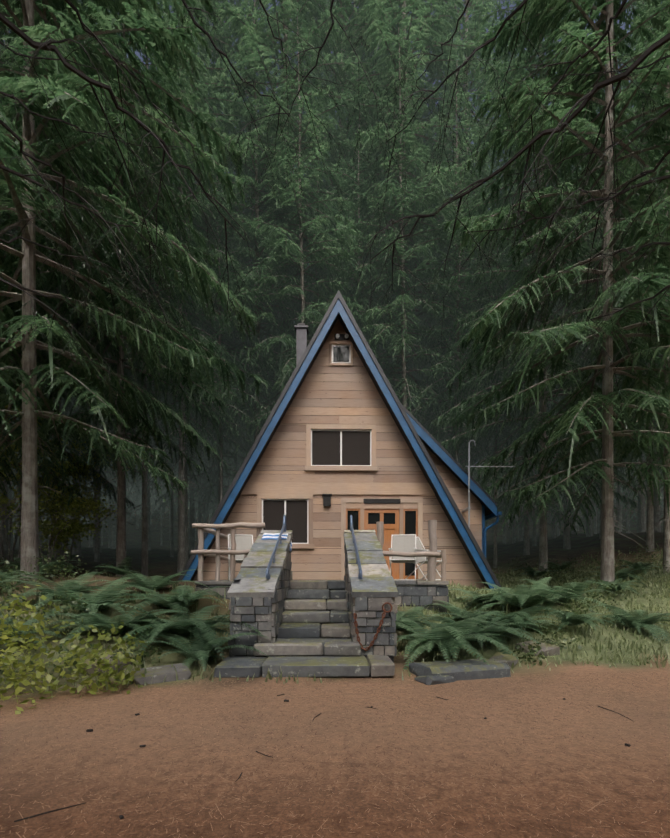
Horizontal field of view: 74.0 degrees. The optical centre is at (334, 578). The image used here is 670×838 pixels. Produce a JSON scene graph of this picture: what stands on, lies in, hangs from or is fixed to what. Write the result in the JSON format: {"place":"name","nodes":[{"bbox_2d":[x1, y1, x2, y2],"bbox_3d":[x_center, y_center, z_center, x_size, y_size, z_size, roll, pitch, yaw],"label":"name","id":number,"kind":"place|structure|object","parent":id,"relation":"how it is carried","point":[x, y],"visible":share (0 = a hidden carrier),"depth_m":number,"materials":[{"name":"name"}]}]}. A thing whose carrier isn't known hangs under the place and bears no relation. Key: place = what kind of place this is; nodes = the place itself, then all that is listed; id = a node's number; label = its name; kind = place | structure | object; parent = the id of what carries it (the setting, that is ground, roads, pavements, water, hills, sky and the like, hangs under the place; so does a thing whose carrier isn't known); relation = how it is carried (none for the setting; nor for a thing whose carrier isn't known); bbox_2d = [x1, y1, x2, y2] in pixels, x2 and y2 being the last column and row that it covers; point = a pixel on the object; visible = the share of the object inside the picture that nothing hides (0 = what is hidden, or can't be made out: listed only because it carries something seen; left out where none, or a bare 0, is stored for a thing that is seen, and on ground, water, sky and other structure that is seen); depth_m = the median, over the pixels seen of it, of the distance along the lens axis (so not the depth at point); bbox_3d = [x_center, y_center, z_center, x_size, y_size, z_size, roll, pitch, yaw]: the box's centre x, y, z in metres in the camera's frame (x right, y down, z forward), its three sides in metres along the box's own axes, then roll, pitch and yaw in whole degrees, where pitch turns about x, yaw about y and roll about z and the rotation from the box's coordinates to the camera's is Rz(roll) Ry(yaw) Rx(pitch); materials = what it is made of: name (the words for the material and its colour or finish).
{"place":"outdoors","nodes":[
{"label":"outdoors","id":0,"kind":"place"},
{"bbox_2d":[4,0,662,322],"label":"sky","id":1,"kind":"structure","parent":0,"point":[623,27],"materials":[{"name":"grey"}]},
{"bbox_2d":[0,476,669,837],"bbox_3d":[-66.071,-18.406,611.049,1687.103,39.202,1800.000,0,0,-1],"label":"ground","id":2,"kind":"structure","parent":0,"point":[161,562],"depth_m":3.20,"materials":[{"name":"brown soil"}]},
{"bbox_2d":[0,189,20,462],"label":"conifer tree","id":3,"kind":"object","parent":2,"relation":"on","point":[18,365],"depth_m":17.19,"materials":[{"name":"green plant"}]},
{"bbox_2d":[0,97,21,417],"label":"conifer tree","id":4,"kind":"object","parent":2,"relation":"on","point":[0,277],"visible":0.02,"depth_m":14.87,"materials":[{"name":"green plant"}]},
{"bbox_2d":[0,31,36,557],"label":"slim fir","id":5,"kind":"object","parent":2,"relation":"on","point":[4,540],"depth_m":23.02,"materials":[{"name":"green plant"}]},
{"bbox_2d":[0,453,40,520],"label":"conifer tree","id":6,"kind":"object","parent":2,"relation":"on","point":[13,494],"visible":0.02,"depth_m":32.59,"materials":[{"name":"green plant"}]},
{"bbox_2d":[4,23,80,549],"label":"conifer tree","id":7,"kind":"object","parent":2,"relation":"on","point":[11,541],"depth_m":30.32,"materials":[{"name":"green plant"}]},
{"bbox_2d":[0,232,106,522],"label":"hemlock","id":8,"kind":"object","parent":2,"relation":"on","point":[39,459],"depth_m":27.91,"materials":[{"name":"green plant"}]},
{"bbox_2d":[0,15,108,437],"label":"conifer tree","id":9,"kind":"object","parent":2,"relation":"on","point":[73,403],"depth_m":21.84,"materials":[{"name":"green plant"}]},
{"bbox_2d":[8,446,111,545],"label":"conifer tree","id":10,"kind":"object","parent":2,"relation":"on","point":[40,532],"depth_m":34.10,"materials":[{"name":"green plant"}]},
{"bbox_2d":[0,0,143,560],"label":"conifer tree","id":11,"kind":"object","parent":2,"relation":"on","point":[57,551],"depth_m":18.87,"materials":[{"name":"green plant"}]},
{"bbox_2d":[38,0,113,555],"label":"conifer tree","id":12,"kind":"object","parent":2,"relation":"on","point":[78,547],"depth_m":24.99,"materials":[{"name":"green plant"}]},
{"bbox_2d":[11,417,154,519],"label":"conifer tree","id":13,"kind":"object","parent":2,"relation":"on","point":[129,476],"visible":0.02,"depth_m":33.82,"materials":[{"name":"green plant"}]},
{"bbox_2d":[0,0,192,548],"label":"conifer tree","id":14,"kind":"object","parent":2,"relation":"on","point":[6,14],"visible":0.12,"depth_m":16.08,"materials":[{"name":"green plant"}]},
{"bbox_2d":[66,449,136,546],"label":"conifer tree","id":15,"kind":"object","parent":2,"relation":"on","point":[90,541],"depth_m":40.37,"materials":[{"name":"green plant"}]},
{"bbox_2d":[39,4,165,552],"bbox_3d":[-16.066,-21.888,30.735,10.827,43.719,11.368,0,0,5],"label":"conifer tree","id":16,"kind":"object","parent":2,"relation":"on","point":[107,472],"visible":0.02,"depth_m":30.61,"materials":[{"name":"green plant"}]},
{"bbox_2d":[100,469,107,545],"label":"slim fir","id":17,"kind":"object","parent":2,"relation":"on","point":[102,530],"depth_m":48.38,"materials":[{"name":"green plant"}]},
{"bbox_2d":[39,192,171,561],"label":"slim fir","id":18,"kind":"object","parent":2,"relation":"on","point":[97,549],"depth_m":23.17,"materials":[{"name":"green plant"}]},
{"bbox_2d":[0,0,234,576],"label":"conifer tree","id":19,"kind":"object","parent":2,"relation":"on","point":[120,487],"visible":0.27,"depth_m":15.20,"materials":[{"name":"green plant"}]},
{"bbox_2d":[87,450,152,528],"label":"conifer tree","id":20,"kind":"object","parent":2,"relation":"on","point":[126,486],"depth_m":33.40,"materials":[{"name":"green plant"}]},
{"bbox_2d":[100,470,140,548],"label":"conifer tree","id":21,"kind":"object","parent":2,"relation":"on","point":[110,537],"visible":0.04,"depth_m":43.28,"materials":[{"name":"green plant"}]},
{"bbox_2d":[80,456,161,548],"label":"conifer tree","id":22,"kind":"object","parent":2,"relation":"on","point":[139,511],"visible":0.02,"depth_m":45.53,"materials":[{"name":"green plant"}]},
{"bbox_2d":[65,405,177,555],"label":"slim fir","id":23,"kind":"object","parent":2,"relation":"on","point":[125,482],"depth_m":29.58,"materials":[{"name":"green plant"}]},
{"bbox_2d":[60,28,184,543],"bbox_3d":[-10.327,-13.145,21.659,7.061,28.500,6.398,0,0,-42],"label":"slim fir","id":24,"kind":"object","parent":2,"relation":"on","point":[159,304],"depth_m":22.01,"materials":[{"name":"green plant"}]},
{"bbox_2d":[0,0,268,580],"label":"conifer tree","id":25,"kind":"object","parent":2,"relation":"on","point":[62,85],"visible":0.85,"depth_m":10.49,"materials":[{"name":"green plant"}]},
{"bbox_2d":[103,286,170,549],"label":"conifer tree","id":26,"kind":"object","parent":2,"relation":"on","point":[148,510],"depth_m":35.86,"materials":[{"name":"green plant"}]},
{"bbox_2d":[47,0,231,576],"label":"slim fir","id":27,"kind":"object","parent":2,"relation":"on","point":[144,561],"visible":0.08,"depth_m":18.48,"materials":[{"name":"green plant"}]},
{"bbox_2d":[108,475,176,523],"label":"conifer tree","id":28,"kind":"object","parent":2,"relation":"on","point":[151,506],"visible":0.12,"depth_m":47.00,"materials":[{"name":"green plant"}]},
{"bbox_2d":[127,455,163,528],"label":"conifer tree","id":29,"kind":"object","parent":2,"relation":"on","point":[137,524],"depth_m":58.50,"materials":[{"name":"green plant"}]},
{"bbox_2d":[91,228,200,524],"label":"slim fir","id":30,"kind":"object","parent":2,"relation":"on","point":[150,443],"depth_m":26.93,"materials":[{"name":"green plant"}]},
{"bbox_2d":[126,485,168,513],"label":"conifer tree","id":31,"kind":"object","parent":2,"relation":"on","point":[154,495],"visible":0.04,"depth_m":54.66,"materials":[{"name":"green plant"}]},
{"bbox_2d":[150,459,177,539],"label":"conifer tree","id":32,"kind":"object","parent":2,"relation":"on","point":[170,514],"visible":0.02,"depth_m":53.14,"materials":[{"name":"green plant"}]},
{"bbox_2d":[151,466,178,545],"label":"conifer tree","id":33,"kind":"object","parent":2,"relation":"on","point":[161,522],"depth_m":49.10,"materials":[{"name":"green plant"}]},
{"bbox_2d":[159,450,177,533],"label":"conifer tree","id":34,"kind":"object","parent":2,"relation":"on","point":[173,513],"visible":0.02,"depth_m":40.05,"materials":[{"name":"green plant"}]},
{"bbox_2d":[134,323,216,556],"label":"slim fir","id":35,"kind":"object","parent":2,"relation":"on","point":[171,535],"depth_m":29.60,"materials":[{"name":"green plant"}]},
{"bbox_2d":[66,0,292,564],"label":"conifer tree","id":36,"kind":"object","parent":2,"relation":"on","point":[210,79],"visible":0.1,"depth_m":24.16,"materials":[{"name":"green plant"}]},
{"bbox_2d":[103,0,256,572],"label":"conifer tree","id":37,"kind":"object","parent":2,"relation":"on","point":[181,565],"visible":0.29,"depth_m":21.36,"materials":[{"name":"green plant"}]},
{"bbox_2d":[151,467,208,540],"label":"conifer tree","id":38,"kind":"object","parent":2,"relation":"on","point":[195,502],"depth_m":52.69,"materials":[{"name":"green plant"}]},
{"bbox_2d":[133,53,248,554],"bbox_3d":[-10.748,-20.472,33.606,10.604,40.782,10.100,0,0,10],"label":"conifer tree","id":39,"kind":"object","parent":2,"relation":"on","point":[192,537],"depth_m":33.71,"materials":[{"name":"green plant"}]},
{"bbox_2d":[105,0,296,527],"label":"conifer tree","id":40,"kind":"object","parent":2,"relation":"on","point":[208,493],"visible":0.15,"depth_m":29.38,"materials":[{"name":"green plant"}]},
{"bbox_2d":[176,442,237,532],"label":"conifer tree","id":41,"kind":"object","parent":2,"relation":"on","point":[199,517],"depth_m":39.15,"materials":[{"name":"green plant"}]},
{"bbox_2d":[170,438,245,523],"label":"conifer tree","id":42,"kind":"object","parent":2,"relation":"on","point":[205,522],"depth_m":36.15,"materials":[{"name":"green plant"}]},
{"bbox_2d":[188,482,230,522],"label":"conifer tree","id":43,"kind":"object","parent":2,"relation":"on","point":[216,507],"visible":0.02,"depth_m":49.41,"materials":[{"name":"green plant"}]},
{"bbox_2d":[152,143,277,521],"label":"slim fir","id":44,"kind":"object","parent":2,"relation":"on","point":[247,420],"visible":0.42,"depth_m":22.73,"materials":[{"name":"green plant"}]},
{"bbox_2d":[174,244,269,517],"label":"hemlock","id":45,"kind":"object","parent":2,"relation":"on","point":[235,462],"visible":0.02,"depth_m":34.15,"materials":[{"name":"green plant"}]},
{"bbox_2d":[177,0,317,465],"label":"conifer tree","id":46,"kind":"object","parent":2,"relation":"on","point":[262,199],"visible":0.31,"depth_m":24.02,"materials":[{"name":"green plant"}]},
{"bbox_2d":[232,92,297,446],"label":"conifer tree","id":47,"kind":"object","parent":2,"relation":"on","point":[274,309],"depth_m":31.16,"materials":[{"name":"green plant"}]},
{"bbox_2d":[177,0,393,451],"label":"conifer tree","id":48,"kind":"object","parent":2,"relation":"on","point":[286,9],"visible":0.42,"depth_m":24.79,"materials":[{"name":"green plant"}]},
{"bbox_2d":[240,9,372,447],"bbox_3d":[-1.785,-14.217,23.359,7.986,31.500,7.741,0,0,12],"label":"conifer tree","id":49,"kind":"object","parent":2,"relation":"on","point":[298,105],"visible":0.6,"depth_m":23.02,"materials":[{"name":"green plant"}]},
{"bbox_2d":[268,115,365,385],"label":"slim fir","id":50,"kind":"object","parent":2,"relation":"on","point":[330,164],"visible":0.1,"depth_m":25.96,"materials":[{"name":"green plant"}]},
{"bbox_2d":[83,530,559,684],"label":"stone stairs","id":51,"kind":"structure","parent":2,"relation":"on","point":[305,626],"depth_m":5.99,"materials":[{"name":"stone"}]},
{"bbox_2d":[261,533,291,549],"bbox_3d":[-1.191,-0.620,8.470,0.730,0.528,0.400,0,0,-1],"label":"towel","id":52,"kind":"object","parent":51,"relation":"on","point":[266,536],"visible":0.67,"depth_m":8.47,"materials":[{"name":"white fabric"}]},
{"bbox_2d":[265,515,361,578],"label":"handrails","id":53,"kind":"object","parent":51,"relation":"on","point":[272,558],"visible":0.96,"depth_m":7.09,"materials":[{"name":"metal"}]},
{"bbox_2d":[191,520,446,580],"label":"log railings","id":54,"kind":"object","parent":51,"relation":"on","point":[432,555],"visible":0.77,"depth_m":8.98,"materials":[{"name":"brown wood"}]},
{"bbox_2d":[228,534,441,580],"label":"chairs","id":55,"kind":"object","parent":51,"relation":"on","point":[407,542],"visible":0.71,"depth_m":10.10,"materials":[{"name":"white"}]},
{"bbox_2d":[353,602,392,650],"bbox_3d":[0.505,0.646,5.956,0.521,0.653,0.112,0,0,-1],"label":"chain","id":56,"kind":"object","parent":51,"relation":"attached to","point":[376,634],"visible":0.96,"depth_m":5.92,"materials":[{"name":"brown metal"}]},
{"bbox_2d":[0,554,669,670],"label":"ferns","id":57,"kind":"object","parent":2,"relation":"on","point":[453,636],"visible":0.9,"depth_m":7.07,"materials":[{"name":"green plant"}]},
{"bbox_2d":[0,405,669,713],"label":"shrubs","id":58,"kind":"object","parent":2,"relation":"on","point":[63,532],"visible":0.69,"depth_m":6.23,"materials":[{"name":"green plant"}]},
{"bbox_2d":[0,672,669,837],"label":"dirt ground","id":59,"kind":"structure","parent":2,"relation":"on","point":[285,700],"depth_m":3.13,"materials":[{"name":"brown soil"}]},
{"bbox_2d":[243,0,436,442],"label":"conifer tree","id":60,"kind":"object","parent":2,"relation":"on","point":[343,129],"visible":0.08,"depth_m":29.24,"materials":[{"name":"green plant"}]},
{"bbox_2d":[177,290,515,590],"bbox_3d":[0.317,-3.803,16.306,9.801,9.514,9.580,0,0,-1],"label":"cabin","id":61,"kind":"object","parent":2,"relation":"on","point":[344,434],"visible":0.85,"depth_m":12.02,"materials":[{"name":"beige wood"}]},
{"bbox_2d":[308,0,416,366],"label":"conifer tree","id":62,"kind":"object","parent":2,"relation":"on","point":[330,77],"depth_m":37.20,"materials":[{"name":"green plant"}]},
{"bbox_2d":[306,107,423,402],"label":"slim fir","id":63,"kind":"object","parent":2,"relation":"on","point":[360,246],"visible":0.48,"depth_m":24.81,"materials":[{"name":"green plant"}]},
{"bbox_2d":[350,4,464,438],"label":"conifer tree","id":64,"kind":"object","parent":2,"relation":"on","point":[446,196],"depth_m":30.22,"materials":[{"name":"green plant"}]},
{"bbox_2d":[293,0,528,460],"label":"conifer tree","id":65,"kind":"object","parent":2,"relation":"on","point":[392,17],"visible":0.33,"depth_m":26.00,"materials":[{"name":"green plant"}]},
{"bbox_2d":[345,27,480,449],"bbox_3d":[3.493,-14.363,24.100,7.741,31.500,7.985,0,0,-6],"label":"conifer tree","id":66,"kind":"object","parent":2,"relation":"on","point":[401,247],"visible":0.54,"depth_m":23.71,"materials":[{"name":"green plant"}]},
{"bbox_2d":[414,186,491,475],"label":"conifer tree","id":67,"kind":"object","parent":2,"relation":"on","point":[471,427],"depth_m":32.92,"materials":[{"name":"green plant"}]},
{"bbox_2d":[396,67,533,478],"bbox_3d":[7.332,-14.671,26.254,7.985,31.500,7.741,0,0,-38],"label":"conifer tree","id":68,"kind":"object","parent":2,"relation":"on","point":[458,150],"visible":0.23,"depth_m":26.02,"materials":[{"name":"green plant"}]},
{"bbox_2d":[410,167,522,464],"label":"slim fir","id":69,"kind":"object","parent":2,"relation":"on","point":[454,349],"visible":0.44,"depth_m":23.47,"materials":[{"name":"green plant"}]},
{"bbox_2d":[416,111,523,479],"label":"slim fir","id":70,"kind":"object","parent":2,"relation":"on","point":[470,117],"visible":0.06,"depth_m":27.94,"materials":[{"name":"green plant"}]},
{"bbox_2d":[382,0,563,474],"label":"conifer tree","id":71,"kind":"object","parent":2,"relation":"on","point":[475,19],"visible":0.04,"depth_m":30.03,"materials":[{"name":"green plant"}]},
{"bbox_2d":[471,321,501,524],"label":"conifer tree","id":72,"kind":"object","parent":2,"relation":"on","point":[474,477],"depth_m":35.19,"materials":[{"name":"green plant"}]},
{"bbox_2d":[438,193,547,567],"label":"slim fir","id":73,"kind":"object","parent":2,"relation":"on","point":[502,256],"visible":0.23,"depth_m":24.30,"materials":[{"name":"green plant"}]},
{"bbox_2d":[489,193,536,540],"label":"slim fir","id":74,"kind":"object","parent":2,"relation":"on","point":[520,535],"depth_m":36.93,"materials":[{"name":"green plant"}]},
{"bbox_2d":[523,256,559,545],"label":"slim fir","id":75,"kind":"object","parent":2,"relation":"on","point":[534,536],"depth_m":31.91,"materials":[{"name":"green plant"}]},
{"bbox_2d":[452,24,631,555],"bbox_3d":[11.948,-17.627,26.876,8.984,35.625,9.326,0,0,-14],"label":"conifer tree","id":76,"kind":"object","parent":2,"relation":"on","point":[526,544],"visible":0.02,"depth_m":26.88,"materials":[{"name":"green plant"}]},
{"bbox_2d":[430,0,669,570],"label":"conifer tree","id":77,"kind":"object","parent":2,"relation":"on","point":[514,73],"visible":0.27,"depth_m":20.63,"materials":[{"name":"green plant"}]},
{"bbox_2d":[532,286,572,538],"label":"slim fir","id":78,"kind":"object","parent":2,"relation":"on","point":[553,532],"depth_m":34.32,"materials":[{"name":"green plant"}]},
{"bbox_2d":[443,0,669,591],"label":"conifer tree","id":79,"kind":"object","parent":2,"relation":"on","point":[598,60],"visible":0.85,"depth_m":13.07,"materials":[{"name":"green plant"}]},
{"bbox_2d":[549,164,597,536],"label":"conifer tree","id":80,"kind":"object","parent":2,"relation":"on","point":[588,534],"depth_m":34.16,"materials":[{"name":"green plant"}]},
{"bbox_2d":[486,6,661,548],"bbox_3d":[14.056,-19.265,27.287,9.426,38.059,9.896,0,0,7],"label":"conifer tree","id":81,"kind":"object","parent":2,"relation":"on","point":[566,542],"visible":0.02,"depth_m":27.27,"materials":[{"name":"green plant"}]},
{"bbox_2d":[538,167,613,533],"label":"hemlock","id":82,"kind":"object","parent":2,"relation":"on","point":[575,525],"depth_m":38.16,"materials":[{"name":"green plant"}]},
{"bbox_2d":[577,494,580,530],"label":"slim fir","id":83,"kind":"object","parent":2,"relation":"on","point":[577,518],"depth_m":52.92,"materials":[{"name":"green plant"}]},
{"bbox_2d":[593,487,597,533],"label":"slim fir","id":84,"kind":"object","parent":2,"relation":"on","point":[595,525],"depth_m":46.19,"materials":[{"name":"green plant"}]},
{"bbox_2d":[592,454,599,532],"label":"slim fir","id":85,"kind":"object","parent":2,"relation":"on","point":[598,516],"depth_m":43.15,"materials":[{"name":"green plant"}]},
{"bbox_2d":[546,156,646,548],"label":"slim fir","id":86,"kind":"object","parent":2,"relation":"on","point":[560,313],"visible":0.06,"depth_m":24.17,"materials":[{"name":"green plant"}]},
{"bbox_2d":[560,460,646,532],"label":"conifer tree","id":87,"kind":"object","parent":2,"relation":"on","point":[618,512],"visible":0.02,"depth_m":40.12,"materials":[{"name":"green plant"}]},
{"bbox_2d":[555,208,655,520],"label":"slim fir","id":88,"kind":"object","parent":2,"relation":"on","point":[594,359],"depth_m":25.30,"materials":[{"name":"green plant"}]},
{"bbox_2d":[551,108,659,538],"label":"slim fir","id":89,"kind":"object","parent":2,"relation":"on","point":[581,378],"depth_m":28.46,"materials":[{"name":"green plant"}]},
{"bbox_2d":[592,481,631,525],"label":"conifer tree","id":90,"kind":"object","parent":2,"relation":"on","point":[614,503],"depth_m":56.52,"materials":[{"name":"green plant"}]},
{"bbox_2d":[563,0,669,572],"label":"conifer tree","id":91,"kind":"object","parent":2,"relation":"on","point":[666,544],"visible":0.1,"depth_m":16.86,"materials":[{"name":"green plant"}]},
{"bbox_2d":[563,0,669,551],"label":"conifer tree","id":92,"kind":"object","parent":2,"relation":"on","point":[650,522],"visible":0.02,"depth_m":21.03,"materials":[{"name":"green plant"}]},
{"bbox_2d":[588,0,662,532],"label":"conifer tree","id":93,"kind":"object","parent":2,"relation":"on","point":[641,526],"visible":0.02,"depth_m":34.74,"materials":[{"name":"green plant"}]},
{"bbox_2d":[620,466,637,531],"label":"conifer tree","id":94,"kind":"object","parent":2,"relation":"on","point":[621,511],"depth_m":53.25,"materials":[{"name":"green plant"}]},
{"bbox_2d":[593,0,666,531],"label":"conifer tree","id":95,"kind":"object","parent":2,"relation":"on","point":[657,513],"visible":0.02,"depth_m":28.49,"materials":[{"name":"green plant"}]},
{"bbox_2d":[614,470,646,532],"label":"conifer tree","id":96,"kind":"object","parent":2,"relation":"on","point":[628,523],"visible":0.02,"depth_m":45.75,"materials":[{"name":"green plant"}]},
{"bbox_2d":[615,474,663,524],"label":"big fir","id":97,"kind":"object","parent":2,"relation":"on","point":[646,499],"depth_m":53.67,"materials":[{"name":"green plant"}]},
{"bbox_2d":[620,460,663,518],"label":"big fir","id":98,"kind":"object","parent":2,"relation":"on","point":[646,497],"visible":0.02,"depth_m":45.46,"materials":[{"name":"green plant"}]},
{"bbox_2d":[0,0,669,433],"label":"tree branches","id":99,"kind":"object","parent":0,"point":[566,124],"visible":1,"depth_m":4.88,"materials":[{"name":"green plant"}]},
{"bbox_2d":[0,543,669,697],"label":"grass","id":100,"kind":"structure","parent":0,"point":[659,585],"depth_m":8.16,"materials":[{"name":"green plant"}]}
]}

